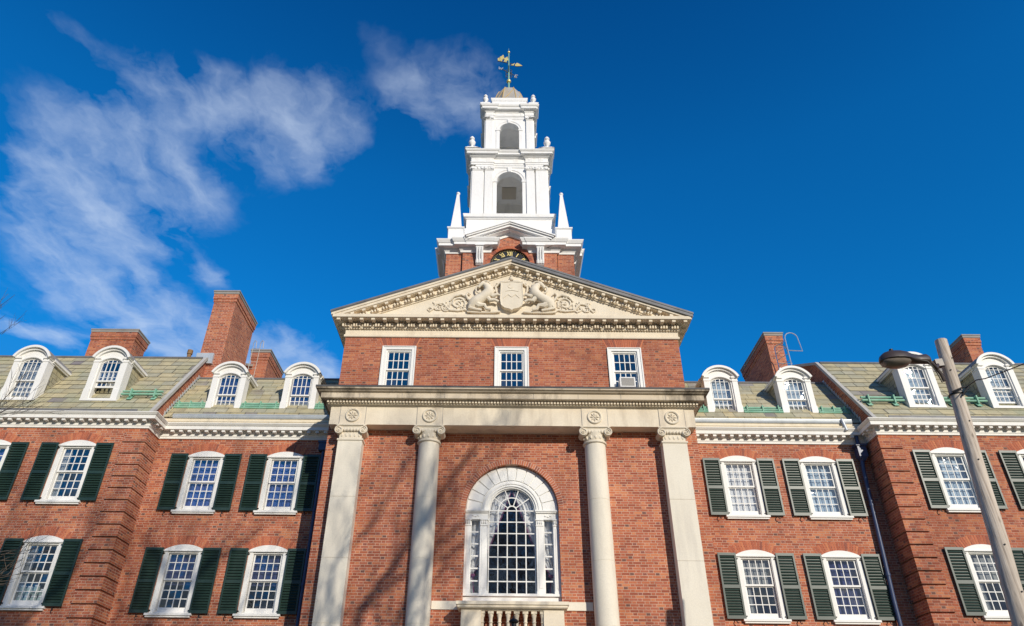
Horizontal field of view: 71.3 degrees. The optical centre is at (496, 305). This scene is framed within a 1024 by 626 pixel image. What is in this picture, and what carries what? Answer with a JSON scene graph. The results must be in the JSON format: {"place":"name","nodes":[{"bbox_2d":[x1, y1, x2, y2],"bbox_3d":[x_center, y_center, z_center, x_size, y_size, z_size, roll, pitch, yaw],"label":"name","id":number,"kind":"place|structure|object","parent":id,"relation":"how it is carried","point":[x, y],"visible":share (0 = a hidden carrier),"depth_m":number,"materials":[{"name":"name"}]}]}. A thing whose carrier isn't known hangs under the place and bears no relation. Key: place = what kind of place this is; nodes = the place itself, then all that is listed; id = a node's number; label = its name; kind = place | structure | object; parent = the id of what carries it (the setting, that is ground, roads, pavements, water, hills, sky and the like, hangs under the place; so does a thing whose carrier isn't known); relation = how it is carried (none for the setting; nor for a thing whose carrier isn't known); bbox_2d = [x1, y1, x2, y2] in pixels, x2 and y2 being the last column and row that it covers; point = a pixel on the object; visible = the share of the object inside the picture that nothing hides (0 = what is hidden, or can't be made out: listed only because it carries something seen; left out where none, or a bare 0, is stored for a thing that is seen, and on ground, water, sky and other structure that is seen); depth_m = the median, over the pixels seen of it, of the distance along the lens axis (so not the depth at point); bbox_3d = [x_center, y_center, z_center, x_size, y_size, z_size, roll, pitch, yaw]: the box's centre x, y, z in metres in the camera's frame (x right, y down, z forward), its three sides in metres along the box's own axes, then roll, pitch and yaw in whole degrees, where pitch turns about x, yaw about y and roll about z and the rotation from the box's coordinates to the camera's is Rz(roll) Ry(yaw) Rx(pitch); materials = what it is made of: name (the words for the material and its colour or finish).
{"place":"outdoors","nodes":[
{"label":"outdoors","id":0,"kind":"place"},
{"bbox_2d":[0,0,1023,381],"label":"sky","id":1,"kind":"structure","parent":0,"point":[844,177],"materials":[{"name":"blue"}]},
{"bbox_3d":[-12.407,7.662,18.508,0.150,0.242,0.146,0,-33,0],"label":"jar","id":2,"kind":"object","parent":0,"visible":0},
{"bbox_2d":[18,585,26,595],"bbox_3d":[-12.404,7.454,18.645,0.150,0.242,0.146,0,-33,0],"label":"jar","id":3,"kind":"object","parent":2,"relation":"on","point":[21,588],"visible":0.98,"depth_m":18.61,"materials":[{"name":"clear glass"}]},
{"bbox_3d":[-12.227,7.664,18.507,0.150,0.242,0.146,0,-33,0],"label":"jar","id":4,"kind":"object","parent":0,"visible":0},
{"bbox_2d":[25,586,32,595],"bbox_3d":[-12.224,7.463,18.639,0.150,0.222,0.146,0,-33,0],"label":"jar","id":5,"kind":"object","parent":4,"relation":"on","point":[28,589],"visible":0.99,"depth_m":18.59,"materials":[{"name":"clear glass"}]},
{"bbox_3d":[-12.047,7.665,18.505,0.150,0.242,0.146,0,-33,0],"label":"jar","id":6,"kind":"object","parent":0,"visible":0},
{"bbox_2d":[32,585,40,595],"bbox_3d":[-12.044,7.452,18.646,0.150,0.252,0.146,0,-33,0],"label":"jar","id":7,"kind":"object","parent":6,"relation":"on","point":[34,589],"visible":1,"depth_m":18.60,"materials":[{"name":"clear glass"}]},
{"bbox_3d":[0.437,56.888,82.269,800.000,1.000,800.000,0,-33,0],"label":"ground","id":8,"kind":"structure","parent":0,"visible":0},
{"bbox_2d":[0,288,68,583],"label":"bare tree","id":9,"kind":"object","parent":8,"relation":"on","point":[4,403],"visible":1,"depth_m":12.23,"materials":[{"name":"brown plant"}]},
{"bbox_2d":[0,256,1023,625],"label":"college building","id":10,"kind":"structure","parent":8,"relation":"on","point":[216,480],"depth_m":20.06,"materials":[{"name":"brick"}]},
{"bbox_2d":[0,432,29,499],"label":"window","id":11,"kind":"structure","parent":10,"relation":"in","point":[12,454],"depth_m":20.33,"materials":[{"name":"white paint"}]},
{"bbox_2d":[0,526,82,610],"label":"window","id":12,"kind":"structure","parent":10,"relation":"in","point":[54,571],"depth_m":18.79,"materials":[{"name":"white paint"}]},
{"bbox_2d":[20,432,114,504],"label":"window","id":13,"kind":"structure","parent":10,"relation":"in","point":[76,475],"depth_m":20.27,"materials":[{"name":"white paint"}]},
{"bbox_2d":[128,535,221,617],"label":"window","id":14,"kind":"structure","parent":10,"relation":"in","point":[185,582],"depth_m":19.41,"materials":[{"name":"white paint"}]},
{"bbox_2d":[156,443,241,513],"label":"window","id":15,"kind":"structure","parent":10,"relation":"in","point":[210,476],"depth_m":20.85,"materials":[{"name":"white paint"}]},
{"bbox_2d":[217,536,306,618],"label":"window","id":16,"kind":"structure","parent":10,"relation":"in","point":[271,587],"depth_m":19.40,"materials":[{"name":"white paint"}]},
{"bbox_2d":[239,444,320,514],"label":"window","id":17,"kind":"structure","parent":10,"relation":"in","point":[290,478],"depth_m":20.83,"materials":[{"name":"white paint"}]},
{"bbox_2d":[378,338,420,384],"bbox_3d":[-3.026,2.025,22.209,1.334,1.850,0.992,0,-33,0],"label":"window","id":18,"kind":"structure","parent":10,"relation":"in","point":[397,367],"depth_m":22.10,"materials":[{"name":"white paint"}]},
{"bbox_2d":[470,492,510,592],"bbox_3d":[-0.204,6.290,19.047,1.197,2.687,0.098,0,-33,0],"label":"curtain","id":19,"kind":"object","parent":10,"relation":"hanging from","point":[495,504],"visible":0.57,"depth_m":19.23,"materials":[{"name":"white fabric"}]},
{"bbox_2d":[435,87,583,276],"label":"bell tower","id":20,"kind":"structure","parent":10,"relation":"on","point":[509,166],"depth_m":31.54,"materials":[{"name":"paint"}]},
{"bbox_2d":[498,51,521,86],"bbox_3d":[0.711,-12.883,39.058,1.147,3.750,0.831,-21,-39,29],"label":"weather vane","id":21,"kind":"object","parent":20,"relation":"on","point":[506,59],"visible":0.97,"depth_m":39.24,"materials":[{"name":"gold metal"}]},
{"bbox_2d":[490,338,531,385],"bbox_3d":[0.449,2.051,22.186,1.334,1.850,0.992,0,-33,0],"label":"window","id":22,"kind":"structure","parent":10,"relation":"in","point":[511,364],"depth_m":22.08,"materials":[{"name":"white paint"}]},
{"bbox_2d":[463,466,561,601],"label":"arched window","id":23,"kind":"structure","parent":10,"relation":"in","point":[497,481],"depth_m":19.03,"materials":[{"name":"white paint"}]},
{"bbox_2d":[512,492,553,593],"bbox_3d":[0.999,6.299,19.040,1.197,2.687,0.098,0,-33,0],"label":"curtain","id":24,"kind":"object","parent":10,"relation":"hanging from","point":[522,497],"visible":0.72,"depth_m":19.23,"materials":[{"name":"white fabric"}]},
{"bbox_2d":[602,339,644,386],"bbox_3d":[3.924,2.076,22.164,1.334,1.850,0.992,0,-33,0],"label":"window","id":25,"kind":"structure","parent":10,"relation":"in","point":[625,361],"depth_m":22.05,"materials":[{"name":"white paint"}]},
{"bbox_2d":[618,377,635,386],"bbox_3d":[3.891,2.366,21.342,0.460,0.320,0.360,0,-33,0],"label":"air conditioner","id":26,"kind":"object","parent":10,"relation":"on","point":[626,381],"visible":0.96,"depth_m":21.20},
{"bbox_2d":[702,448,784,519],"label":"window","id":27,"kind":"structure","parent":10,"relation":"in","point":[734,491],"depth_m":20.75,"materials":[{"name":"white paint"}]},
{"bbox_2d":[717,541,807,623],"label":"window","id":28,"kind":"structure","parent":10,"relation":"in","point":[752,593],"depth_m":19.29,"materials":[{"name":"white paint"}]},
{"bbox_2d":[782,449,867,519],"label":"window","id":29,"kind":"structure","parent":10,"relation":"in","point":[814,486],"depth_m":20.73,"materials":[{"name":"white paint"}]},
{"bbox_2d":[802,542,896,624],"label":"window","id":30,"kind":"structure","parent":10,"relation":"in","point":[840,594],"depth_m":19.22,"materials":[{"name":"white paint"}]},
{"bbox_2d":[912,440,1007,512],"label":"window","id":31,"kind":"structure","parent":10,"relation":"in","point":[944,472],"depth_m":20.09,"materials":[{"name":"white paint"}]},
{"bbox_2d":[943,535,1023,620],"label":"window","id":32,"kind":"structure","parent":10,"relation":"in","point":[973,568],"depth_m":18.71,"materials":[{"name":"white paint"}]},
{"bbox_2d":[998,440,1023,508],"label":"window","id":33,"kind":"structure","parent":10,"relation":"in","point":[1013,461],"depth_m":20.18,"materials":[{"name":"white paint"}]},
{"bbox_2d":[509,615,518,625],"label":"lamp post","id":34,"kind":"object","parent":8,"relation":"on","point":[513,621],"visible":1,"depth_m":11.08,"materials":[{"name":"black metal"}]},
{"bbox_2d":[935,338,1023,625],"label":"utility pole","id":35,"kind":"object","parent":8,"relation":"on","point":[1009,579],"visible":0.99,"depth_m":11.62,"materials":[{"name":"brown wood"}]},
{"bbox_2d":[879,349,945,382],"bbox_3d":[7.481,1.090,12.769,1.218,0.676,0.425,0,-33,0],"label":"street light","id":36,"kind":"object","parent":35,"relation":"attached to","point":[894,359],"visible":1,"depth_m":12.74,"materials":[{"name":"grey metal"}]},
{"bbox_2d":[967,363,1023,386],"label":"overhead cable","id":37,"kind":"object","parent":35,"relation":"attached to","point":[995,374],"visible":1,"depth_m":11.68,"materials":[{"name":"black rubber"}]}
]}

